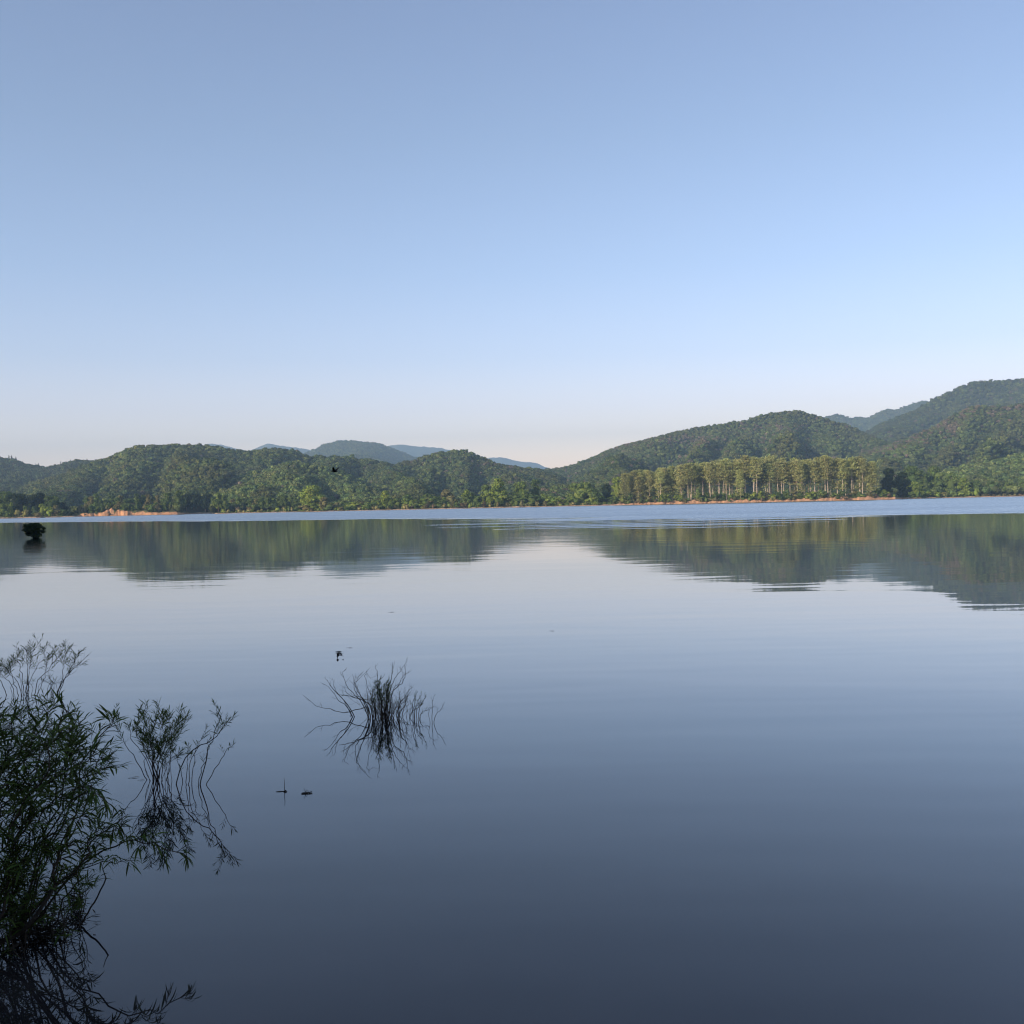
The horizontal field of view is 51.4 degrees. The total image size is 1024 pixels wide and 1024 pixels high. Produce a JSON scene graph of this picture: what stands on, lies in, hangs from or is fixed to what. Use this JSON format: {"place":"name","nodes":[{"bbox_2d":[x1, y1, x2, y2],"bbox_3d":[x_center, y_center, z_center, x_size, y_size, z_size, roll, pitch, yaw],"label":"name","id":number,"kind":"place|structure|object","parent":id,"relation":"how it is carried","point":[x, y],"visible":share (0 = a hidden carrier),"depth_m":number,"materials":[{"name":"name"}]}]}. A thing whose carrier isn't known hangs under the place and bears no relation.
{"place":"outdoors","nodes":[
{"label":"outdoors","id":0,"kind":"place"},
{"bbox_2d":[58,459,361,514],"bbox_3d":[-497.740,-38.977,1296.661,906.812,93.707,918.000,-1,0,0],"label":"hill","id":1,"kind":"structure","parent":0,"point":[195,510],"depth_m":926.64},
{"bbox_2d":[253,444,310,453],"bbox_3d":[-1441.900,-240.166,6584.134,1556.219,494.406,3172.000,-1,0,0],"label":"mountain","id":2,"kind":"structure","parent":0,"point":[302,450],"depth_m":7526.48,"materials":[{"name":"plant"}]},
{"bbox_2d":[390,444,449,456],"bbox_3d":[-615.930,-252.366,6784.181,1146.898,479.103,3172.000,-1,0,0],"label":"mountain","id":3,"kind":"structure","parent":0,"point":[415,451],"depth_m":7604.46,"materials":[{"name":"plant"}]},
{"bbox_2d":[0,496,1023,1023],"bbox_3d":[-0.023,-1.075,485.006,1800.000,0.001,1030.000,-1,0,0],"label":"lake","id":4,"kind":"structure","parent":0,"point":[756,762],"depth_m":10.65,"materials":[{"name":"liquid"}]},
{"bbox_2d":[21,522,45,537],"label":"bush","id":5,"kind":"object","parent":4,"relation":"in","point":[32,530],"visible":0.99,"depth_m":115.43,"materials":[{"name":"green plant"}]},
{"bbox_2d":[0,633,87,694],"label":"willow","id":6,"kind":"object","parent":4,"relation":"in","point":[27,682],"visible":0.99,"depth_m":15.27,"materials":[{"name":"green plant"}]},
{"bbox_2d":[0,887,100,949],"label":"dead brush","id":7,"kind":"object","parent":4,"relation":"on","point":[47,933],"visible":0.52,"depth_m":6.52,"materials":[{"name":"plant"}]},
{"bbox_2d":[71,863,105,930],"bbox_3d":[-2.683,2.442,6.734,0.073,0.364,0.309,-1,0,21],"label":"dead stick","id":8,"kind":"object","parent":4,"relation":"in","point":[85,916],"visible":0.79,"depth_m":6.77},
{"bbox_2d":[0,688,194,958],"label":"willow","id":9,"kind":"object","parent":4,"relation":"in","point":[14,877],"visible":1,"depth_m":6.34,"materials":[{"name":"green plant"}]},
{"bbox_2d":[65,886,89,908],"bbox_3d":[-2.840,2.551,6.961,0.186,0.269,0.160,-1,0,0],"label":"drift clump","id":10,"kind":"object","parent":9,"relation":"hanging from","point":[73,896],"visible":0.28,"depth_m":6.96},
{"bbox_2d":[112,698,191,780],"bbox_3d":[-3.517,2.243,10.332,0.994,0.969,0.738,-1,0,0],"label":"willow","id":11,"kind":"object","parent":4,"relation":"in","point":[150,742],"visible":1,"depth_m":10.25,"materials":[{"name":"green plant"}]},
{"bbox_2d":[175,699,238,785],"bbox_3d":[-2.961,2.228,10.094,0.932,0.971,0.292,-1,1,34],"label":"willow","id":12,"kind":"object","parent":4,"relation":"in","point":[208,741],"visible":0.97,"depth_m":10.05,"materials":[{"name":"green plant"}]},
{"bbox_2d":[303,677,370,716],"bbox_3d":[-2.167,2.354,13.252,0.888,0.634,0.248,-1,0,4],"label":"bare branch","id":13,"kind":"object","parent":4,"relation":"in","point":[339,701],"visible":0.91,"depth_m":13.21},
{"bbox_2d":[338,659,421,721],"bbox_3d":[-1.620,2.229,13.097,1.052,0.873,0.885,-1,0,0],"label":"submerged bush","id":14,"kind":"object","parent":4,"relation":"in","point":[385,707],"visible":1,"depth_m":13.04,"materials":[{"name":"green plant"}]},
{"bbox_2d":[409,690,426,718],"bbox_3d":[-1.150,2.395,12.962,0.287,0.509,0.307,-1,0,0],"label":"shoot cluster","id":15,"kind":"object","parent":4,"relation":"in","point":[415,706],"visible":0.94,"depth_m":12.95,"materials":[{"name":"green plant"}]},
{"bbox_2d":[0,378,1023,514],"label":"forest","id":16,"kind":"object","parent":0,"point":[382,467],"depth_m":1401.87,"materials":[{"name":"plant"}]},
{"bbox_2d":[0,493,1023,517],"bbox_3d":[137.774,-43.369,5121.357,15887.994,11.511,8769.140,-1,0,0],"label":"shore","id":17,"kind":"structure","parent":0,"point":[113,512],"depth_m":789.82,"materials":[{"name":"soil"}]},
{"bbox_2d":[0,491,11,510],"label":"tree","id":18,"kind":"object","parent":17,"relation":"on","point":[4,498],"visible":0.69,"depth_m":814.13,"materials":[{"name":"green plant"}]},
{"bbox_2d":[9,493,29,514],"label":"tree","id":19,"kind":"object","parent":17,"relation":"on","point":[20,500],"visible":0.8,"depth_m":812.99,"materials":[{"name":"green plant"}]},
{"bbox_2d":[26,492,45,513],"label":"tree","id":20,"kind":"object","parent":17,"relation":"on","point":[36,500],"visible":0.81,"depth_m":815.62,"materials":[{"name":"green plant"}]},
{"bbox_2d":[44,495,63,515],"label":"tree","id":21,"kind":"object","parent":17,"relation":"on","point":[51,501],"visible":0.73,"depth_m":816.25,"materials":[{"name":"green plant"}]},
{"bbox_2d":[160,492,173,510],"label":"tree","id":22,"kind":"object","parent":17,"relation":"on","point":[167,500],"visible":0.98,"depth_m":839.93,"materials":[{"name":"green plant"}]},
{"bbox_2d":[173,490,184,505],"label":"tree","id":23,"kind":"object","parent":17,"relation":"on","point":[178,500],"visible":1,"depth_m":837.30,"materials":[{"name":"green plant"}]},
{"bbox_2d":[184,494,192,511],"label":"tree","id":24,"kind":"object","parent":17,"relation":"on","point":[187,498],"visible":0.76,"depth_m":888.38,"materials":[{"name":"green plant"}]},
{"bbox_2d":[200,494,210,511],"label":"tree","id":25,"kind":"object","parent":17,"relation":"on","point":[205,502],"visible":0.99,"depth_m":921.01,"materials":[{"name":"green plant"}]},
{"bbox_2d":[212,492,222,511],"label":"tree","id":26,"kind":"object","parent":17,"relation":"on","point":[217,500],"visible":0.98,"depth_m":830.69,"materials":[{"name":"green plant"}]},
{"bbox_2d":[219,494,230,510],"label":"tree","id":27,"kind":"object","parent":17,"relation":"on","point":[224,502],"visible":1,"depth_m":829.99,"materials":[{"name":"green plant"}]},
{"bbox_2d":[279,495,288,507],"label":"tree","id":28,"kind":"object","parent":17,"relation":"on","point":[284,501],"visible":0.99,"depth_m":834.74,"materials":[{"name":"green plant"}]},
{"bbox_2d":[297,485,324,507],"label":"tree","id":29,"kind":"object","parent":17,"relation":"on","point":[311,494],"visible":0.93,"depth_m":808.74,"materials":[{"name":"green plant"}]},
{"bbox_2d":[318,497,327,510],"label":"tree","id":30,"kind":"object","parent":17,"relation":"on","point":[323,502],"visible":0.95,"depth_m":800.74,"materials":[{"name":"green plant"}]},
{"bbox_2d":[380,490,391,506],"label":"tree","id":31,"kind":"object","parent":17,"relation":"on","point":[385,495],"visible":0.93,"depth_m":801.49,"materials":[{"name":"green plant"}]},
{"bbox_2d":[439,489,454,499],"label":"tree","id":32,"kind":"object","parent":17,"relation":"on","point":[446,493],"visible":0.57,"depth_m":815.30,"materials":[{"name":"green plant"}]},
{"bbox_2d":[458,494,472,507],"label":"shrub","id":33,"kind":"object","parent":17,"relation":"on","point":[465,499],"visible":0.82,"depth_m":800.33,"materials":[{"name":"green plant"}]},
{"bbox_2d":[481,492,496,506],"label":"shrub","id":34,"kind":"object","parent":17,"relation":"on","point":[490,498],"visible":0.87,"depth_m":798.36,"materials":[{"name":"green plant"}]},
{"bbox_2d":[489,478,507,495],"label":"tree","id":35,"kind":"object","parent":17,"relation":"on","point":[497,488],"visible":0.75,"depth_m":808.89,"materials":[{"name":"green plant"}]},
{"bbox_2d":[509,481,529,497],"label":"tree","id":36,"kind":"object","parent":17,"relation":"on","point":[520,488],"visible":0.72,"depth_m":814.27,"materials":[{"name":"green plant"}]},
{"bbox_2d":[527,494,542,505],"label":"shrub","id":37,"kind":"object","parent":17,"relation":"on","point":[533,498],"visible":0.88,"depth_m":796.51,"materials":[{"name":"green plant"}]},
{"bbox_2d":[530,479,540,496],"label":"tree","id":38,"kind":"object","parent":17,"relation":"on","point":[535,489],"visible":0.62,"depth_m":825.60,"materials":[{"name":"green plant"}]},
{"bbox_2d":[566,482,598,501],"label":"tree","id":39,"kind":"object","parent":17,"relation":"on","point":[583,490],"visible":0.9,"depth_m":804.49,"materials":[{"name":"green plant"}]},
{"bbox_2d":[590,491,603,504],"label":"tree","id":40,"kind":"object","parent":17,"relation":"on","point":[597,495],"visible":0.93,"depth_m":794.57,"materials":[{"name":"green plant"}]},
{"bbox_2d":[601,484,611,497],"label":"tree","id":41,"kind":"object","parent":17,"relation":"on","point":[606,490],"visible":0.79,"depth_m":822.32,"materials":[{"name":"green plant"}]},
{"bbox_2d":[611,477,623,497],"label":"tree","id":42,"kind":"object","parent":17,"relation":"on","point":[615,487],"visible":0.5,"depth_m":810.98,"materials":[{"name":"green plant"}]},
{"bbox_2d":[617,472,630,501],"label":"pine tree","id":43,"kind":"object","parent":17,"relation":"on","point":[623,485],"visible":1,"depth_m":784.94,"materials":[{"name":"green plant"}]},
{"bbox_2d":[628,472,636,498],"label":"pine tree","id":44,"kind":"object","parent":17,"relation":"on","point":[632,476],"visible":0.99,"depth_m":789.52,"materials":[{"name":"green plant"}]},
{"bbox_2d":[631,476,644,497],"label":"pine tree","id":45,"kind":"object","parent":17,"relation":"on","point":[637,478],"visible":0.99,"depth_m":785.66,"materials":[{"name":"green plant"}]},
{"bbox_2d":[634,472,645,495],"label":"pine tree","id":46,"kind":"object","parent":17,"relation":"on","point":[641,474],"visible":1,"depth_m":787.72,"materials":[{"name":"green plant"}]},
{"bbox_2d":[640,474,650,499],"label":"pine tree","id":47,"kind":"object","parent":17,"relation":"on","point":[644,475],"visible":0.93,"depth_m":789.79,"materials":[{"name":"green plant"}]},
{"bbox_2d":[643,470,655,491],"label":"pine tree","id":48,"kind":"object","parent":17,"relation":"on","point":[648,479],"visible":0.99,"depth_m":787.49,"materials":[{"name":"green plant"}]},
{"bbox_2d":[651,474,663,496],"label":"pine tree","id":49,"kind":"object","parent":17,"relation":"on","point":[656,483],"visible":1,"depth_m":782.21,"materials":[{"name":"green plant"}]},
{"bbox_2d":[655,472,667,494],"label":"pine tree","id":50,"kind":"object","parent":17,"relation":"on","point":[661,476],"visible":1,"depth_m":779.66,"materials":[{"name":"green plant"}]},
{"bbox_2d":[658,467,674,498],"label":"pine tree","id":51,"kind":"object","parent":17,"relation":"on","point":[664,471],"visible":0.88,"depth_m":784.81,"materials":[{"name":"green plant"}]},
{"bbox_2d":[667,465,677,498],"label":"pine tree","id":52,"kind":"object","parent":17,"relation":"on","point":[671,472],"visible":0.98,"depth_m":787.06,"materials":[{"name":"green plant"}]},
{"bbox_2d":[673,464,688,496],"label":"pine tree","id":53,"kind":"object","parent":17,"relation":"on","point":[681,473],"visible":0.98,"depth_m":778.72,"materials":[{"name":"green plant"}]},
{"bbox_2d":[681,463,696,484],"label":"pine tree","id":54,"kind":"object","parent":17,"relation":"on","point":[685,472],"visible":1,"depth_m":778.31,"materials":[{"name":"green plant"}]},
{"bbox_2d":[685,470,697,499],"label":"pine tree","id":55,"kind":"object","parent":17,"relation":"on","point":[693,489],"visible":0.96,"depth_m":781.90,"materials":[{"name":"green plant"}]},
{"bbox_2d":[685,462,698,498],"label":"pine tree","id":56,"kind":"object","parent":17,"relation":"on","point":[692,473],"visible":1,"depth_m":778.31,"materials":[{"name":"green plant"}]},
{"bbox_2d":[690,464,700,484],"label":"pine tree","id":57,"kind":"object","parent":17,"relation":"on","point":[697,470],"visible":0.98,"depth_m":780.63,"materials":[{"name":"green plant"}]},
{"bbox_2d":[696,462,706,490],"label":"pine tree","id":58,"kind":"object","parent":17,"relation":"on","point":[701,466],"visible":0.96,"depth_m":784.66,"materials":[{"name":"green plant"}]},
{"bbox_2d":[701,462,715,496],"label":"pine tree","id":59,"kind":"object","parent":17,"relation":"on","point":[708,467],"visible":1,"depth_m":778.20,"materials":[{"name":"green plant"}]},
{"bbox_2d":[714,466,724,498],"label":"pine tree","id":60,"kind":"object","parent":17,"relation":"on","point":[716,471],"visible":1,"depth_m":779.35,"materials":[{"name":"green plant"}]},
{"bbox_2d":[718,459,730,479],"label":"pine tree","id":61,"kind":"object","parent":17,"relation":"on","point":[723,462],"visible":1,"depth_m":778.83,"materials":[{"name":"green plant"}]},
{"bbox_2d":[719,465,731,499],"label":"pine tree","id":62,"kind":"object","parent":17,"relation":"on","point":[728,481],"visible":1,"depth_m":778.86,"materials":[{"name":"green plant"}]},
{"bbox_2d":[721,463,737,494],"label":"pine tree","id":63,"kind":"object","parent":17,"relation":"on","point":[730,469],"visible":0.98,"depth_m":780.62,"materials":[{"name":"green plant"}]},
{"bbox_2d":[726,456,745,490],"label":"pine tree","id":64,"kind":"object","parent":17,"relation":"on","point":[734,464],"visible":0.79,"depth_m":782.18,"materials":[{"name":"green plant"}]},
{"bbox_2d":[734,469,746,497],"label":"pine tree","id":65,"kind":"object","parent":17,"relation":"on","point":[739,477],"visible":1,"depth_m":774.42,"materials":[{"name":"green plant"}]},
{"bbox_2d":[736,454,752,492],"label":"pine tree","id":66,"kind":"object","parent":17,"relation":"on","point":[745,462],"visible":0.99,"depth_m":777.71,"materials":[{"name":"green plant"}]},
{"bbox_2d":[746,458,757,491],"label":"pine tree","id":67,"kind":"object","parent":17,"relation":"on","point":[754,472],"visible":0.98,"depth_m":775.93,"materials":[{"name":"green plant"}]},
{"bbox_2d":[746,457,765,482],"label":"pine tree","id":68,"kind":"object","parent":17,"relation":"on","point":[757,464],"visible":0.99,"depth_m":773.20,"materials":[{"name":"green plant"}]},
{"bbox_2d":[750,459,766,491],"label":"pine tree","id":69,"kind":"object","parent":17,"relation":"on","point":[756,485],"visible":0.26,"depth_m":788.37,"materials":[{"name":"green plant"}]},
{"bbox_2d":[759,457,773,490],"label":"pine tree","id":70,"kind":"object","parent":17,"relation":"on","point":[765,460],"visible":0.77,"depth_m":783.75,"materials":[{"name":"green plant"}]},
{"bbox_2d":[761,463,775,493],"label":"pine tree","id":71,"kind":"object","parent":17,"relation":"on","point":[768,468],"visible":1,"depth_m":777.18,"materials":[{"name":"green plant"}]},
{"bbox_2d":[768,462,783,487],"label":"pine tree","id":72,"kind":"object","parent":17,"relation":"on","point":[776,465],"visible":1,"depth_m":778.14,"materials":[{"name":"green plant"}]},
{"bbox_2d":[775,464,788,492],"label":"pine tree","id":73,"kind":"object","parent":17,"relation":"on","point":[783,469],"visible":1,"depth_m":778.60,"materials":[{"name":"green plant"}]},
{"bbox_2d":[777,461,790,490],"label":"pine tree","id":74,"kind":"object","parent":17,"relation":"on","point":[784,463],"visible":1,"depth_m":779.24,"materials":[{"name":"green plant"}]},
{"bbox_2d":[784,462,794,480],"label":"pine tree","id":75,"kind":"object","parent":17,"relation":"on","point":[788,470],"visible":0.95,"depth_m":779.78,"materials":[{"name":"green plant"}]},
{"bbox_2d":[787,459,804,490],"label":"pine tree","id":76,"kind":"object","parent":17,"relation":"on","point":[795,464],"visible":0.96,"depth_m":776.59,"materials":[{"name":"green plant"}]},
{"bbox_2d":[793,461,807,498],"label":"pine tree","id":77,"kind":"object","parent":17,"relation":"on","point":[800,470],"visible":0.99,"depth_m":773.55,"materials":[{"name":"green plant"}]},
{"bbox_2d":[805,461,818,491],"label":"pine tree","id":78,"kind":"object","parent":17,"relation":"on","point":[807,464],"visible":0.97,"depth_m":778.39,"materials":[{"name":"green plant"}]},
{"bbox_2d":[805,459,823,498],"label":"pine tree","id":79,"kind":"object","parent":17,"relation":"on","point":[814,476],"visible":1,"depth_m":776.92,"materials":[{"name":"green plant"}]},
{"bbox_2d":[817,455,834,490],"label":"pine tree","id":80,"kind":"object","parent":17,"relation":"on","point":[825,456],"visible":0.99,"depth_m":776.63,"materials":[{"name":"green plant"}]},
{"bbox_2d":[821,457,834,487],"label":"pine tree","id":81,"kind":"object","parent":17,"relation":"on","point":[825,462],"visible":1,"depth_m":774.72,"materials":[{"name":"green plant"}]},
{"bbox_2d":[829,457,844,493],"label":"pine tree","id":82,"kind":"object","parent":17,"relation":"on","point":[835,471],"visible":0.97,"depth_m":779.44,"materials":[{"name":"green plant"}]},
{"bbox_2d":[836,458,850,490],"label":"pine tree","id":83,"kind":"object","parent":17,"relation":"on","point":[841,468],"visible":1,"depth_m":775.18,"materials":[{"name":"green plant"}]},
{"bbox_2d":[846,456,861,476],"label":"pine tree","id":84,"kind":"object","parent":17,"relation":"on","point":[850,463],"visible":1,"depth_m":776.99,"materials":[{"name":"green plant"}]},
{"bbox_2d":[851,455,866,491],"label":"pine tree","id":85,"kind":"object","parent":17,"relation":"on","point":[863,475],"visible":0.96,"depth_m":778.88,"materials":[{"name":"green plant"}]},
{"bbox_2d":[855,458,870,493],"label":"pine tree","id":86,"kind":"object","parent":17,"relation":"on","point":[862,467],"visible":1,"depth_m":774.62,"materials":[{"name":"green plant"}]},
{"bbox_2d":[863,461,879,493],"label":"pine tree","id":87,"kind":"object","parent":17,"relation":"on","point":[869,483],"visible":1,"depth_m":774.17,"materials":[{"name":"green plant"}]},
{"bbox_2d":[880,468,899,492],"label":"tree","id":88,"kind":"object","parent":17,"relation":"on","point":[887,482],"visible":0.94,"depth_m":801.90,"materials":[{"name":"green plant"}]},
{"bbox_2d":[891,472,912,497],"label":"tree","id":89,"kind":"object","parent":17,"relation":"on","point":[902,489],"visible":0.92,"depth_m":821.22,"materials":[{"name":"green plant"}]},
{"bbox_2d":[903,465,923,486],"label":"tree","id":90,"kind":"object","parent":17,"relation":"on","point":[913,474],"visible":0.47,"depth_m":875.90,"materials":[{"name":"green plant"}]},
{"bbox_2d":[907,481,925,497],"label":"tree","id":91,"kind":"object","parent":17,"relation":"on","point":[915,486],"visible":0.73,"depth_m":854.59,"materials":[{"name":"green plant"}]},
{"bbox_2d":[917,472,932,488],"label":"tree","id":92,"kind":"object","parent":17,"relation":"on","point":[924,482],"visible":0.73,"depth_m":873.42,"materials":[{"name":"green plant"}]},
{"bbox_2d":[927,465,946,491],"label":"tree","id":93,"kind":"object","parent":17,"relation":"on","point":[935,479],"visible":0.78,"depth_m":877.69,"materials":[{"name":"green plant"}]},
{"bbox_2d":[943,472,959,495],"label":"tree","id":94,"kind":"object","parent":17,"relation":"on","point":[951,479],"visible":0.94,"depth_m":868.66,"materials":[{"name":"green plant"}]},
{"bbox_2d":[955,478,972,495],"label":"tree","id":95,"kind":"object","parent":17,"relation":"on","point":[963,485],"visible":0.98,"depth_m":863.46,"materials":[{"name":"green plant"}]},
{"bbox_2d":[969,479,982,489],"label":"tree","id":96,"kind":"object","parent":17,"relation":"on","point":[975,483],"visible":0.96,"depth_m":868.48,"materials":[{"name":"green plant"}]},
{"bbox_2d":[985,481,1001,494],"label":"tree","id":97,"kind":"object","parent":17,"relation":"on","point":[991,483],"visible":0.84,"depth_m":873.19,"materials":[{"name":"green plant"}]},
{"bbox_2d":[1002,482,1017,493],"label":"tree","id":98,"kind":"object","parent":17,"relation":"on","point":[1010,485],"visible":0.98,"depth_m":867.76,"materials":[{"name":"green plant"}]},
{"bbox_2d":[0,0,1023,468],"label":"sky","id":99,"kind":"structure","parent":0,"point":[550,234],"materials":[{"name":"blue"}]},
{"bbox_2d":[488,457,546,468],"bbox_3d":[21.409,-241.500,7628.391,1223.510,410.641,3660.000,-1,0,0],"label":"mountain","id":100,"kind":"structure","parent":0,"point":[505,461],"depth_m":8676.33,"materials":[{"name":"plant"}]},
{"bbox_2d":[597,413,871,489],"bbox_3d":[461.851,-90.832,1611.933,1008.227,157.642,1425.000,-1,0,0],"label":"hill","id":101,"kind":"structure","parent":0,"point":[773,452],"depth_m":1614.44,"materials":[{"name":"plant"}]},
{"bbox_2d":[863,407,1023,485],"bbox_3d":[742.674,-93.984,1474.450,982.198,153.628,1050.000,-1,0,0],"label":"hill","id":102,"kind":"structure","parent":0,"point":[966,448],"depth_m":1534.25,"materials":[{"name":"plant"}]},
{"bbox_2d":[883,382,1023,436],"bbox_3d":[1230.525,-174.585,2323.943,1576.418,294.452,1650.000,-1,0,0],"label":"hill","id":103,"kind":"structure","parent":0,"point":[977,394],"depth_m":2571.24,"materials":[{"name":"plant"}]},
{"bbox_3d":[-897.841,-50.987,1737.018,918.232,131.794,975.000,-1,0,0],"label":"hill","id":104,"kind":"structure","parent":0,"visible":0},
{"bbox_2d":[0,455,94,492],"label":"forest","id":105,"kind":"object","parent":104,"relation":"on","point":[3,466],"visible":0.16,"depth_m":1769.64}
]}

